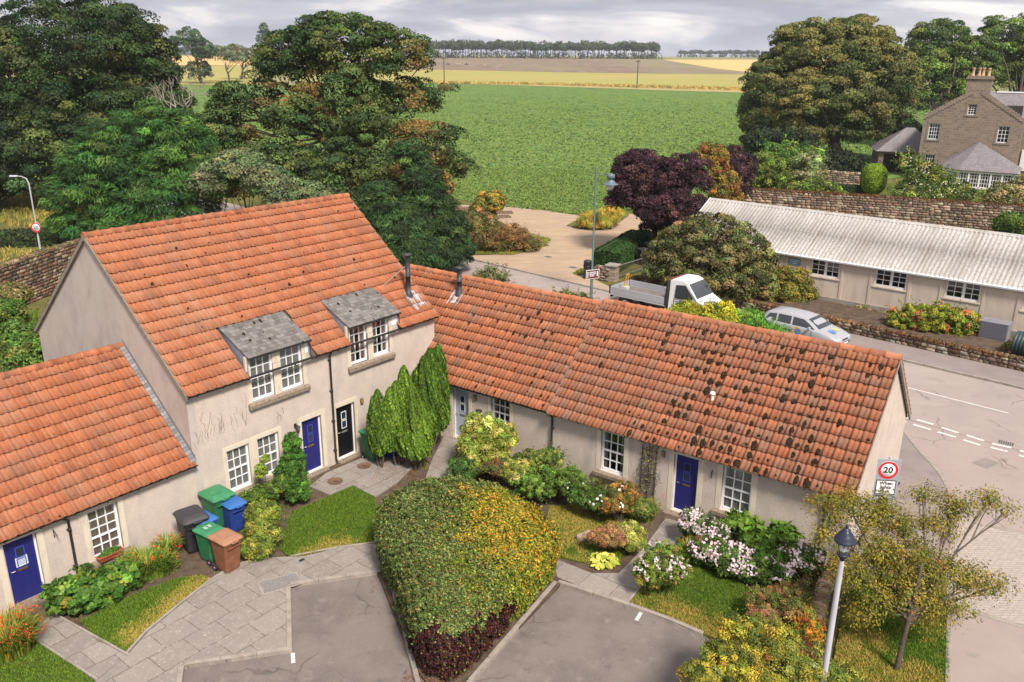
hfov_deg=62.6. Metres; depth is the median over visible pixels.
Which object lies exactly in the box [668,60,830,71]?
barley field
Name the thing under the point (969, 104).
window
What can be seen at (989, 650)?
side road
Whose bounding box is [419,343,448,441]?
column cypress
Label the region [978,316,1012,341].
heat unit
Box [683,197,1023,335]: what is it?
village hall
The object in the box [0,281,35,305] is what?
garden bush
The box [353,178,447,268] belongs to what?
conifer tree
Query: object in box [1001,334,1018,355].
rose shrub
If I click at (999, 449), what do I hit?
road marking
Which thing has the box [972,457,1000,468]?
inspection cover
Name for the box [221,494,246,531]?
wheelie bin
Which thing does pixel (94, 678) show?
edging
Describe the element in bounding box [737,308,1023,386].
footway
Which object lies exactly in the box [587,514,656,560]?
border ground cover
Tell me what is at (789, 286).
olive shrub
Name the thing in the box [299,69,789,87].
field
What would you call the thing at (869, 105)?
sycamore tree
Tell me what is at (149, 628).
edging
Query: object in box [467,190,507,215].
elder tree
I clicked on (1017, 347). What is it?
oil tank
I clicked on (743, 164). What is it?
purple plum tree
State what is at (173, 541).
crocosmia
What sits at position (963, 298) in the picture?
window
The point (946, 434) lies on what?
road marking
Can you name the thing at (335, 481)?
manhole cover
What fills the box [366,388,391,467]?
column cypress
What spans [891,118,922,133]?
evergreen bush
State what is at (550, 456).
border plant
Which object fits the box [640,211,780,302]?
weeping pear tree
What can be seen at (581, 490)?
border plant
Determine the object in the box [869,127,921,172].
stone garage
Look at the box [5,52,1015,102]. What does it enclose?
ground
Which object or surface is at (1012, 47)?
lime tree
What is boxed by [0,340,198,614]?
cottage
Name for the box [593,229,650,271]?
clipped hedge
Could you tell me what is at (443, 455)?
side path
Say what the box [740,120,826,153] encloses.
evergreen bush
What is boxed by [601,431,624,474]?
window
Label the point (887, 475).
speed sign
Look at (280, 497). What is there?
border ground cover
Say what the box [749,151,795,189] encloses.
garden shrub
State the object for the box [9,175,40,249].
street lamp
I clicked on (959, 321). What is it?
mixed border shrub
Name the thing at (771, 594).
ground shrub
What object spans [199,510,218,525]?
wheelie bin
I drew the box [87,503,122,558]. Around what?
window
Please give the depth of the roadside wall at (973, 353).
43.26 m
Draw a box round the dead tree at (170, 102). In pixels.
[142,70,209,206]
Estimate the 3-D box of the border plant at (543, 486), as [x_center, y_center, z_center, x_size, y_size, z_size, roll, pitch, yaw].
[1.250,4.712,27.722,3.017,1.503,1.940,1,19,0]
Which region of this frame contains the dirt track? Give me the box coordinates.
[461,205,645,289]
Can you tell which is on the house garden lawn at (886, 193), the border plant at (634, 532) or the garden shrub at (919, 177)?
the garden shrub at (919, 177)
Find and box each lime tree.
[897,18,1004,112]
[966,13,1023,91]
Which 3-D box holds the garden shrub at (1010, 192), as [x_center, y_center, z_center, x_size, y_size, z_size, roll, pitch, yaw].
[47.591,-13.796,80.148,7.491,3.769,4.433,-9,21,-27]
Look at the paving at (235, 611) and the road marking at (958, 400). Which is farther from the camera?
the road marking at (958, 400)
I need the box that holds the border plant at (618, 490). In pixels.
[598,478,641,520]
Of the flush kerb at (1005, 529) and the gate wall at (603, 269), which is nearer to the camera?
the flush kerb at (1005, 529)
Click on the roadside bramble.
(493, 270)
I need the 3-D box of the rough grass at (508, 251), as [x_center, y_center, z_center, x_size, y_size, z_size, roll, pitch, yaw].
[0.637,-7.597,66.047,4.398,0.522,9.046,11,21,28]
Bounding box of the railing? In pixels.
[619,258,645,277]
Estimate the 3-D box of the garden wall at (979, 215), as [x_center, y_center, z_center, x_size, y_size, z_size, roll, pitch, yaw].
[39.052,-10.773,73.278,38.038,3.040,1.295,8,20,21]
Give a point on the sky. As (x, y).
(687, 25)
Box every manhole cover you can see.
[327,477,342,484]
[357,462,370,468]
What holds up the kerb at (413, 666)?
on the grass ground at (40, 303)
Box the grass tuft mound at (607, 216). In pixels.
[575,204,625,228]
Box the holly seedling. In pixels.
[74,563,94,573]
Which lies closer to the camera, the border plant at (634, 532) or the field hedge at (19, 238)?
the border plant at (634, 532)
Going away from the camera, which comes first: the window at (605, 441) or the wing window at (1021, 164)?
the window at (605, 441)
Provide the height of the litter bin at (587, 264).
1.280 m
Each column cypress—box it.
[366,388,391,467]
[383,365,411,465]
[393,382,434,470]
[409,357,451,455]
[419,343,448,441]
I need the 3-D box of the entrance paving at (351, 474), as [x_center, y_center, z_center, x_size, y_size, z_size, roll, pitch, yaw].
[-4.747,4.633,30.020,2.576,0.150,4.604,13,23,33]
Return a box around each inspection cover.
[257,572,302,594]
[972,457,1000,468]
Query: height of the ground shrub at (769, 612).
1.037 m
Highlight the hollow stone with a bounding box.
[576,530,591,541]
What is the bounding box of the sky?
[0,0,1023,57]
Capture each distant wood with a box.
[174,46,290,54]
[406,39,661,58]
[677,50,823,57]
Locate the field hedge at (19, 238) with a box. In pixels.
[0,227,76,248]
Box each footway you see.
[154,215,949,590]
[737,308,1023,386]
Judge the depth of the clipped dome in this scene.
89.11 m
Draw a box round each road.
[155,194,1023,450]
[904,419,1023,681]
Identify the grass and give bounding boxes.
[0,186,93,226]
[0,244,46,261]
[29,306,38,331]
[425,80,755,90]
[477,233,549,254]
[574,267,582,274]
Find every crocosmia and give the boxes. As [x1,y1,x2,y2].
[0,600,49,661]
[113,541,181,579]
[147,529,182,555]
[626,493,665,522]
[675,535,701,564]
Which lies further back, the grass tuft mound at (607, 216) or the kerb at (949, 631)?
the grass tuft mound at (607, 216)
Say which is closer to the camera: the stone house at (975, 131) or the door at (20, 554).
the door at (20, 554)
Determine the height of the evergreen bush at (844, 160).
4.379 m
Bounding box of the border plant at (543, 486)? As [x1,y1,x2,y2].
[506,459,596,503]
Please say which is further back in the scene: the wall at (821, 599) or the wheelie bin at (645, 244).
the wheelie bin at (645, 244)
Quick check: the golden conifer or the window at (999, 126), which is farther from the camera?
the window at (999, 126)
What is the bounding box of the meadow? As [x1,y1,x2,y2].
[179,66,255,84]
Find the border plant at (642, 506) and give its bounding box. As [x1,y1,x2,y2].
[629,499,658,519]
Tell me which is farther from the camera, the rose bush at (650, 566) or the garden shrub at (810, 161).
the garden shrub at (810, 161)
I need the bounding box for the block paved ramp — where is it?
[954,520,1023,627]
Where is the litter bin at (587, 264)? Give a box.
[583,259,591,278]
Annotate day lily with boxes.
[589,477,607,488]
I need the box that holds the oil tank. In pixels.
[1011,331,1023,356]
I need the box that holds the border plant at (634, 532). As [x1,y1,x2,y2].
[615,519,647,554]
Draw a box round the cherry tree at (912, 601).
[800,477,1023,670]
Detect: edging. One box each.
[34,638,97,680]
[54,613,128,655]
[126,571,222,652]
[290,541,373,555]
[625,558,663,607]
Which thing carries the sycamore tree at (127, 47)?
on the grass ground at (40, 303)
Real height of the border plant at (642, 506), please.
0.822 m
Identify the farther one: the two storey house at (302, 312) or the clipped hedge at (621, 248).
the clipped hedge at (621, 248)
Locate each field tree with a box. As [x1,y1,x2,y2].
[169,26,217,83]
[205,45,246,80]
[220,43,257,78]
[255,22,270,46]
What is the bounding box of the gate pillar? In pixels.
[605,262,620,281]
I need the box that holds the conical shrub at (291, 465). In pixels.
[272,431,311,502]
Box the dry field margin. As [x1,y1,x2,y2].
[424,82,747,92]
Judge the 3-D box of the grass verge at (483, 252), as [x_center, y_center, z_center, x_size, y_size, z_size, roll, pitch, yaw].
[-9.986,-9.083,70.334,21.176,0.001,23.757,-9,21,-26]
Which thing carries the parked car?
on the road at (983, 423)
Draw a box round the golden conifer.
[666,296,741,322]
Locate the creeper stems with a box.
[195,392,246,446]
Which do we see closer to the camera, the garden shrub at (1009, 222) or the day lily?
the day lily
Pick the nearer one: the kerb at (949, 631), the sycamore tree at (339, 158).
the kerb at (949, 631)
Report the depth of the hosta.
24.48 m
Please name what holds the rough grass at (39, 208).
on the grass ground at (40, 303)
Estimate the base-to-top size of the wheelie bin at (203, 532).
1.066 m
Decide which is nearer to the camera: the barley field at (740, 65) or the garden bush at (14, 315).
the garden bush at (14, 315)
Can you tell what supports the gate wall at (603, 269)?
on the grass ground at (40, 303)
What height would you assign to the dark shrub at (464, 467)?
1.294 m
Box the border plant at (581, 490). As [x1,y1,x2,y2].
[555,474,617,516]
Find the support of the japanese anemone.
on the garden bed at (658, 520)
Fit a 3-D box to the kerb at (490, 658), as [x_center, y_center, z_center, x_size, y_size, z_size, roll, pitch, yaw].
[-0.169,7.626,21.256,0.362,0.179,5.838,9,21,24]
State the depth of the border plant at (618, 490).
26.37 m
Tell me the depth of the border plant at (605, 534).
24.70 m
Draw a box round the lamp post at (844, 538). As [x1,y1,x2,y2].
[821,524,855,679]
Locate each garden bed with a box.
[3,453,427,681]
[423,435,834,673]
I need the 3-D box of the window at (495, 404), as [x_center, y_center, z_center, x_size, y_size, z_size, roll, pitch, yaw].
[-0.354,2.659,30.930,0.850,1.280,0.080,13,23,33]
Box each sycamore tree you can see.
[0,0,197,209]
[174,10,481,202]
[735,13,925,150]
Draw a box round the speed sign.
[872,456,901,519]
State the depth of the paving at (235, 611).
21.94 m
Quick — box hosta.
[588,550,619,569]
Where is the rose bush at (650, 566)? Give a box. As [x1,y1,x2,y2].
[630,538,692,594]
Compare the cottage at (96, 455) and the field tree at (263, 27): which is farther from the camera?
the field tree at (263, 27)
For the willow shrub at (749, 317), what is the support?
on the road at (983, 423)
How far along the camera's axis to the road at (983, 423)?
37.03 m
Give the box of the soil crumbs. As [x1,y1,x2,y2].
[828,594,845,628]
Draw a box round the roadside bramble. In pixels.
[472,261,515,282]
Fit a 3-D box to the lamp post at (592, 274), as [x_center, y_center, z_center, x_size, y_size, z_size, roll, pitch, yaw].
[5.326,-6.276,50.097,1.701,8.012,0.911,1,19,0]
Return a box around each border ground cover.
[57,555,184,619]
[238,480,319,555]
[472,473,630,521]
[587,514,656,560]
[691,534,820,626]
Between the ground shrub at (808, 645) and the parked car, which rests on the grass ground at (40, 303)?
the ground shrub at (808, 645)
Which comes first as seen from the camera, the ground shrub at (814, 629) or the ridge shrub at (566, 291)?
the ground shrub at (814, 629)
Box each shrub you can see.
[238,474,290,503]
[240,497,285,562]
[445,454,480,478]
[453,409,521,474]
[552,284,599,298]
[723,508,804,571]
[730,300,790,332]
[742,578,819,627]
[745,603,781,624]
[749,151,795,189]
[755,131,829,170]
[757,260,819,302]
[780,149,831,189]
[784,637,820,660]
[790,175,848,192]
[790,604,826,642]
[880,295,990,336]
[885,145,982,201]
[977,174,1023,204]
[990,210,1023,234]
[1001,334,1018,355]
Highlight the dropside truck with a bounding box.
[609,273,721,308]
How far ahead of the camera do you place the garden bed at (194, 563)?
24.79 m
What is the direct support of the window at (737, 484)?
in the cottage at (765, 424)
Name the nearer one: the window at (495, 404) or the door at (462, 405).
the window at (495, 404)
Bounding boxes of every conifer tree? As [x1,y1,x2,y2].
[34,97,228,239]
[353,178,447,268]
[383,136,480,269]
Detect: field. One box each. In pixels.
[2,83,929,212]
[171,56,252,65]
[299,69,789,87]
[300,57,746,73]
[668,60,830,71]
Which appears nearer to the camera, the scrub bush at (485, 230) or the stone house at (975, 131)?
the scrub bush at (485, 230)
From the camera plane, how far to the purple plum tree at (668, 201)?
60.11 m
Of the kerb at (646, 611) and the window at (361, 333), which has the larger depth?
the window at (361, 333)
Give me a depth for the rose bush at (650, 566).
22.68 m
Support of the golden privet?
on the grass ground at (40, 303)
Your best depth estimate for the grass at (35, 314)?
47.17 m
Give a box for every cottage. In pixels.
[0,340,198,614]
[378,264,602,455]
[546,298,911,559]
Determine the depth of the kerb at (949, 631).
25.06 m
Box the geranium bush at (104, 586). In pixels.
[39,557,145,617]
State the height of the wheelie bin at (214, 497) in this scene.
1.247 m
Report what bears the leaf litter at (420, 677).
on the hedge bed at (466, 675)
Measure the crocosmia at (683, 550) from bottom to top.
0.779 m
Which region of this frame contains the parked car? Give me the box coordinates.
[763,304,850,343]
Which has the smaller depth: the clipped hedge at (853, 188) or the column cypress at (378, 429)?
the column cypress at (378, 429)
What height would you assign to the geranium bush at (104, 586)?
1.193 m
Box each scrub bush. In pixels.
[463,207,543,251]
[494,220,535,251]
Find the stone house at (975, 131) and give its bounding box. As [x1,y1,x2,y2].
[918,68,1023,189]
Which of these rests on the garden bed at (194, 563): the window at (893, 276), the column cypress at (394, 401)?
the column cypress at (394, 401)
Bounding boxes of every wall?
[0,237,80,304]
[593,264,609,280]
[630,275,1023,371]
[742,187,1023,231]
[810,554,845,657]
[825,170,859,184]
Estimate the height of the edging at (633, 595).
0.170 m
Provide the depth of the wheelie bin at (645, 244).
61.42 m
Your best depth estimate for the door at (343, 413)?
30.69 m
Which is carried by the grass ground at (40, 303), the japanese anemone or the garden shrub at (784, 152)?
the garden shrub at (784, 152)
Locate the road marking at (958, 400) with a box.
[908,387,1007,412]
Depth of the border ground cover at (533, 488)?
28.97 m
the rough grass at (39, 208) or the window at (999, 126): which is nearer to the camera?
the rough grass at (39, 208)
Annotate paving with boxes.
[95,543,380,681]
[309,455,419,497]
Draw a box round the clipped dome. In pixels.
[860,163,887,194]
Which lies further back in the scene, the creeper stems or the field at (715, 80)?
the field at (715, 80)
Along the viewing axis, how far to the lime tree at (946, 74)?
133.89 m
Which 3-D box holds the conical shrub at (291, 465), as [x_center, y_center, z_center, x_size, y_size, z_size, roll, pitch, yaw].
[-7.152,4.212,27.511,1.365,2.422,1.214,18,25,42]
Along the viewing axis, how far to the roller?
49.86 m
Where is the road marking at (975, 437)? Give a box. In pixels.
[966,434,984,440]
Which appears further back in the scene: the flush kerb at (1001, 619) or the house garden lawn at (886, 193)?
the house garden lawn at (886, 193)
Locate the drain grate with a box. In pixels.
[997,439,1014,446]
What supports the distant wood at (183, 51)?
on the ground at (687, 58)
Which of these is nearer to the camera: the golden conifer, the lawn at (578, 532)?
the lawn at (578, 532)
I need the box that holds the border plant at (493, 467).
[481,457,511,484]
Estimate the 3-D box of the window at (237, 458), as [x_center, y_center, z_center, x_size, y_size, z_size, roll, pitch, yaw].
[-8.865,4.080,27.254,0.079,1.480,0.830,15,23,36]
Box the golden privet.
[676,607,835,681]
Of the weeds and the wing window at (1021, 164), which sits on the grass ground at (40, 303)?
the weeds
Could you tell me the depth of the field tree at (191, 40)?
317.96 m
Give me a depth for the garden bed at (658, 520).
26.03 m
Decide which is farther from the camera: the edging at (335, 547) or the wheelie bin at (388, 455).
the wheelie bin at (388, 455)
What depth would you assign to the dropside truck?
47.64 m
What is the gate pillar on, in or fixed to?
on the grass ground at (40, 303)
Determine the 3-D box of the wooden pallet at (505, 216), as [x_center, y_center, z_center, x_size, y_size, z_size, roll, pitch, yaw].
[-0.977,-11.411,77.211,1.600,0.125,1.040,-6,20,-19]
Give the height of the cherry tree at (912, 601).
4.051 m
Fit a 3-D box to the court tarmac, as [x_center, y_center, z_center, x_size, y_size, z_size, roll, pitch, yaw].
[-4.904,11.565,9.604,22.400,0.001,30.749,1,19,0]
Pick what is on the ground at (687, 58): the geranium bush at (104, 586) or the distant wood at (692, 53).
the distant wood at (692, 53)
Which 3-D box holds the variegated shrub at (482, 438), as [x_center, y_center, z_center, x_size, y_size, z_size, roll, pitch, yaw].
[-0.912,3.645,29.447,2.158,2.364,1.971,13,22,32]
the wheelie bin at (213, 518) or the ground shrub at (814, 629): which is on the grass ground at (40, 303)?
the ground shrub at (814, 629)
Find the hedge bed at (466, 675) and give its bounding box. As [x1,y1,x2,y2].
[377,547,561,681]
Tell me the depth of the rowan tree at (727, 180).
69.52 m
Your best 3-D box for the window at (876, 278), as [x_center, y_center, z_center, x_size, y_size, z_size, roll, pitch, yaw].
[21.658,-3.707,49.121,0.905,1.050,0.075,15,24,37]
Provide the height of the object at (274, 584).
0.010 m
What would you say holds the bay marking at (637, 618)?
on the court tarmac
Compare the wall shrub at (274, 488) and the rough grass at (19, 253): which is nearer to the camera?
the wall shrub at (274, 488)
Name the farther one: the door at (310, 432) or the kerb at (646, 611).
the door at (310, 432)
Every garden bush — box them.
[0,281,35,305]
[0,297,38,334]
[0,330,43,371]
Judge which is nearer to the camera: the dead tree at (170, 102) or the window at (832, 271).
the window at (832, 271)
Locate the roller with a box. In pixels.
[622,274,629,289]
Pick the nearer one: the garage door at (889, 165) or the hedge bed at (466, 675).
the hedge bed at (466, 675)
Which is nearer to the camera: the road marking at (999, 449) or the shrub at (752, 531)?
the shrub at (752, 531)
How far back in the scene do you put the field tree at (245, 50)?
357.29 m
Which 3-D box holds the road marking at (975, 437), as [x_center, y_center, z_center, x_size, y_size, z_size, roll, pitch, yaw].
[18.190,3.805,33.098,0.160,0.001,0.673,-14,23,-36]
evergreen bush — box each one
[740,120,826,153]
[819,141,881,171]
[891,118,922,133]
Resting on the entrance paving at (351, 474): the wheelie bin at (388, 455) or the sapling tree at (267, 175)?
the wheelie bin at (388, 455)
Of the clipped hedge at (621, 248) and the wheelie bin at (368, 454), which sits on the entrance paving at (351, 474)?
the wheelie bin at (368, 454)
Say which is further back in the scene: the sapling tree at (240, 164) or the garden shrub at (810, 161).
the garden shrub at (810, 161)
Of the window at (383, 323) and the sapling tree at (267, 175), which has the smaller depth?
the window at (383, 323)
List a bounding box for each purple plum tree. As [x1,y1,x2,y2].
[603,148,714,240]
[726,144,759,197]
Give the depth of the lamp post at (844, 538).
17.82 m
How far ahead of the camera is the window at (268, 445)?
28.17 m
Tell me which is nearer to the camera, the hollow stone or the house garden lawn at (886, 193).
the hollow stone
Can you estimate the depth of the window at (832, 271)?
50.99 m
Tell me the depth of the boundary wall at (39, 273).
50.40 m
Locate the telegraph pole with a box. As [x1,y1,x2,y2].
[636,60,639,87]
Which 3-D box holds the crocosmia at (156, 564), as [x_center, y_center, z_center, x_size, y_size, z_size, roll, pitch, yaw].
[-10.296,6.202,23.789,1.989,0.859,1.437,1,19,0]
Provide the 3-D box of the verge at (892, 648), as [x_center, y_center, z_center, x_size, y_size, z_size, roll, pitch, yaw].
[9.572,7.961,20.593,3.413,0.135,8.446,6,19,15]
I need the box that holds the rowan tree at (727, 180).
[688,141,745,200]
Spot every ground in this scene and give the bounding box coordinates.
[0,177,1019,674]
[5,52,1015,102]
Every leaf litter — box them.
[371,455,428,481]
[403,670,443,681]
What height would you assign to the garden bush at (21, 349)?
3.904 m
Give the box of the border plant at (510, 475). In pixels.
[499,454,541,490]
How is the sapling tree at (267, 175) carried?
on the grass ground at (40, 303)
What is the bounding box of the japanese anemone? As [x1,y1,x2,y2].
[677,506,830,584]
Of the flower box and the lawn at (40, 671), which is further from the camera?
the flower box
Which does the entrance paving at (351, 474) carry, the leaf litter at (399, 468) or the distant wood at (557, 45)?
the leaf litter at (399, 468)
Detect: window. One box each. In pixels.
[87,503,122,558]
[226,444,250,490]
[249,354,273,401]
[257,432,278,475]
[279,345,302,390]
[349,325,366,364]
[372,318,387,355]
[493,398,509,422]
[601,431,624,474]
[721,466,752,512]
[810,259,826,276]
[825,262,839,278]
[874,270,892,286]
[890,272,907,289]
[927,123,940,139]
[945,280,964,298]
[962,283,981,301]
[967,104,977,114]
[996,126,1010,142]
[1019,150,1023,170]
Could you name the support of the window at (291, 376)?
in the two storey house at (302, 312)
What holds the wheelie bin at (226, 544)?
on the garden bed at (194, 563)
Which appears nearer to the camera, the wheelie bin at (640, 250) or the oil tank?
the oil tank
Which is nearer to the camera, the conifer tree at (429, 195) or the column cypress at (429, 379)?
the column cypress at (429, 379)
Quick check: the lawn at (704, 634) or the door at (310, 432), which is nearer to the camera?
the lawn at (704, 634)
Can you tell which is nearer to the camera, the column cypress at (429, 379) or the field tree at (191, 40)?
the column cypress at (429, 379)
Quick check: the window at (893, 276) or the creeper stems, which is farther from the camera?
the window at (893, 276)
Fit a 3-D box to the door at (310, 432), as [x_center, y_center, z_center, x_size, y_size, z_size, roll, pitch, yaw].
[-7.042,3.638,29.544,0.111,2.000,0.740,15,23,36]
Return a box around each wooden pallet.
[497,210,512,213]
[498,214,510,217]
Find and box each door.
[3,534,42,603]
[301,416,321,471]
[336,403,353,458]
[456,388,468,435]
[673,454,698,511]
[882,153,912,172]
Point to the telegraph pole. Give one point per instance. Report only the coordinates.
(638, 61)
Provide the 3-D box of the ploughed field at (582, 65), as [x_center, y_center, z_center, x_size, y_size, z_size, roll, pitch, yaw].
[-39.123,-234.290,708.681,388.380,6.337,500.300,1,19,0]
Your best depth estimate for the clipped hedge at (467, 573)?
21.94 m
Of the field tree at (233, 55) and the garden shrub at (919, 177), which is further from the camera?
the field tree at (233, 55)
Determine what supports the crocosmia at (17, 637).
on the lawn at (40, 671)
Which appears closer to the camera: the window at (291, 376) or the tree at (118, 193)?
the window at (291, 376)
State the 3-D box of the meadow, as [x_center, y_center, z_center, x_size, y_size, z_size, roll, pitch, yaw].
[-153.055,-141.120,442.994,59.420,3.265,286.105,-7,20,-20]
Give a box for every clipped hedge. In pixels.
[372,473,562,680]
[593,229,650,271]
[833,184,866,194]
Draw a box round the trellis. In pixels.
[635,440,661,499]
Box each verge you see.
[455,205,550,254]
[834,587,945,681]
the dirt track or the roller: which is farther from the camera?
the dirt track
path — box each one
[34,615,125,678]
[426,434,458,478]
[555,518,682,607]
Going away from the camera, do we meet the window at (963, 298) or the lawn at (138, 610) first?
the lawn at (138, 610)
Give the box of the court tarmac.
[183,575,735,681]
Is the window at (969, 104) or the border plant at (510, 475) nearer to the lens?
the border plant at (510, 475)
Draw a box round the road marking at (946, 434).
[937,431,956,437]
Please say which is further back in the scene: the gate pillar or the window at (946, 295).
the gate pillar
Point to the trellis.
(649, 472)
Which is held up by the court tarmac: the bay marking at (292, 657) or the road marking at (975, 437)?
the bay marking at (292, 657)
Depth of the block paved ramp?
24.90 m
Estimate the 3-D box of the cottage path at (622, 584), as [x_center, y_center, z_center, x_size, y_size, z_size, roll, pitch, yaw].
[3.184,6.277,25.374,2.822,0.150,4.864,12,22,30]
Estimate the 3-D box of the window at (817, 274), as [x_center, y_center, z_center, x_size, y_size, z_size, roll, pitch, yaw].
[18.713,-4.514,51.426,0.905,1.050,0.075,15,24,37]
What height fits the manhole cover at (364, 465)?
0.012 m
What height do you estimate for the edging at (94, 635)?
0.172 m
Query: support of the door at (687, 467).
in the cottage at (765, 424)
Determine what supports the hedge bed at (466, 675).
on the grass ground at (40, 303)
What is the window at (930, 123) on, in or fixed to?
in the stone house at (975, 131)
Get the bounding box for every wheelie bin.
[172,504,209,552]
[192,521,223,565]
[197,484,234,525]
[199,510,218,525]
[207,528,242,572]
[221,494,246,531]
[358,428,381,460]
[385,451,397,457]
[636,247,646,264]
[642,242,649,247]
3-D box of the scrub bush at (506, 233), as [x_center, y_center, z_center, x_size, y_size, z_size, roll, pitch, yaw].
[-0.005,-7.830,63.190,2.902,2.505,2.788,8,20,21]
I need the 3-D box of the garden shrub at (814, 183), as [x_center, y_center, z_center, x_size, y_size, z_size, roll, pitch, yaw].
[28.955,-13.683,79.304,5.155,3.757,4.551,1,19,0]
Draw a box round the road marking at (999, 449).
[990,447,1007,451]
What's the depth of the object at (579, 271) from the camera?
57.36 m
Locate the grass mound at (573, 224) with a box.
[568,212,628,229]
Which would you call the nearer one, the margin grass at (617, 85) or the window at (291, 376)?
the window at (291, 376)
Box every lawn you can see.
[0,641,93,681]
[80,577,208,649]
[280,489,376,556]
[548,505,626,565]
[632,565,785,638]
[867,180,999,202]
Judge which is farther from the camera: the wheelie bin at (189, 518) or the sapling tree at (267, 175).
the sapling tree at (267, 175)
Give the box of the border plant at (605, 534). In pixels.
[585,521,627,552]
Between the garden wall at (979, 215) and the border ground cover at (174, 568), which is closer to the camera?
the border ground cover at (174, 568)
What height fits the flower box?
0.333 m
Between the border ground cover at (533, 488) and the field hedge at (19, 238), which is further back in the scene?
the field hedge at (19, 238)
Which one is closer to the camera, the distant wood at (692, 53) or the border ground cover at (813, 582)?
the border ground cover at (813, 582)
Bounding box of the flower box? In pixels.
[95,545,123,562]
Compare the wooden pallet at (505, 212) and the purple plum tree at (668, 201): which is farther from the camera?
the wooden pallet at (505, 212)
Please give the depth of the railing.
57.06 m
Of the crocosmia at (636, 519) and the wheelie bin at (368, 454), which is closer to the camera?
the crocosmia at (636, 519)
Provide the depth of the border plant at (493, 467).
28.05 m
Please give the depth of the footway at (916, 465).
29.05 m
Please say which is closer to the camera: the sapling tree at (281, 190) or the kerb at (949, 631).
the kerb at (949, 631)
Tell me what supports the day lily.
on the garden bed at (658, 520)
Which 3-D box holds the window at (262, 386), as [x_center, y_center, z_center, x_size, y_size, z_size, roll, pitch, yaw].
[-8.117,1.121,27.207,0.078,1.550,0.870,15,23,36]
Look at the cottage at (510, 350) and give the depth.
31.69 m
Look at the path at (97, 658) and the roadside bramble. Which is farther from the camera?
the roadside bramble
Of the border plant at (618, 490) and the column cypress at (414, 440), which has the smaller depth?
the border plant at (618, 490)
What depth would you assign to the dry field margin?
314.41 m
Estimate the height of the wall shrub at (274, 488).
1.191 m
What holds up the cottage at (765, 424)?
on the grass ground at (40, 303)
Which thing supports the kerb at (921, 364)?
on the grass ground at (40, 303)
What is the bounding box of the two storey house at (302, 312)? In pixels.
[33,193,439,508]
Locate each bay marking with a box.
[291,653,294,662]
[635,612,642,620]
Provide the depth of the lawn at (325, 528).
26.34 m
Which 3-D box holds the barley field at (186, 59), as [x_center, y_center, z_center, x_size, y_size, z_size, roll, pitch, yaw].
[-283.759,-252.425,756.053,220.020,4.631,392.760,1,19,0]
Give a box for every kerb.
[176,569,382,681]
[389,576,420,681]
[466,581,556,681]
[475,259,1023,389]
[558,580,703,636]
[903,430,954,681]
[955,604,1023,627]
[959,518,1023,534]
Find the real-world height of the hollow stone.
0.288 m
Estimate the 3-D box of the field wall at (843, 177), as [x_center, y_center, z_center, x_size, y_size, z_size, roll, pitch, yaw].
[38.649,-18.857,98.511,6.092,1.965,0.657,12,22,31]
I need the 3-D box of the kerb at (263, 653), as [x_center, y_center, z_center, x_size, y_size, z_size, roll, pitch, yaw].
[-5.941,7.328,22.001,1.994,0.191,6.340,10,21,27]
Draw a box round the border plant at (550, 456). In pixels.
[511,442,569,469]
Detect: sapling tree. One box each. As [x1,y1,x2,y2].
[182,161,240,212]
[210,147,272,208]
[238,162,298,204]
[260,177,332,204]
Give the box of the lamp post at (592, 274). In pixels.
[586,167,617,297]
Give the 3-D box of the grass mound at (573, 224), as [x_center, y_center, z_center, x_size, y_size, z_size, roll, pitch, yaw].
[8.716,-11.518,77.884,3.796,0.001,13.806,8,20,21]
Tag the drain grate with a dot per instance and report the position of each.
(1005, 442)
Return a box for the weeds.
[810,639,867,681]
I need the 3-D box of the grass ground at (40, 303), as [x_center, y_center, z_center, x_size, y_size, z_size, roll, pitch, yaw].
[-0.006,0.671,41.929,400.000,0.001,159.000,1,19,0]

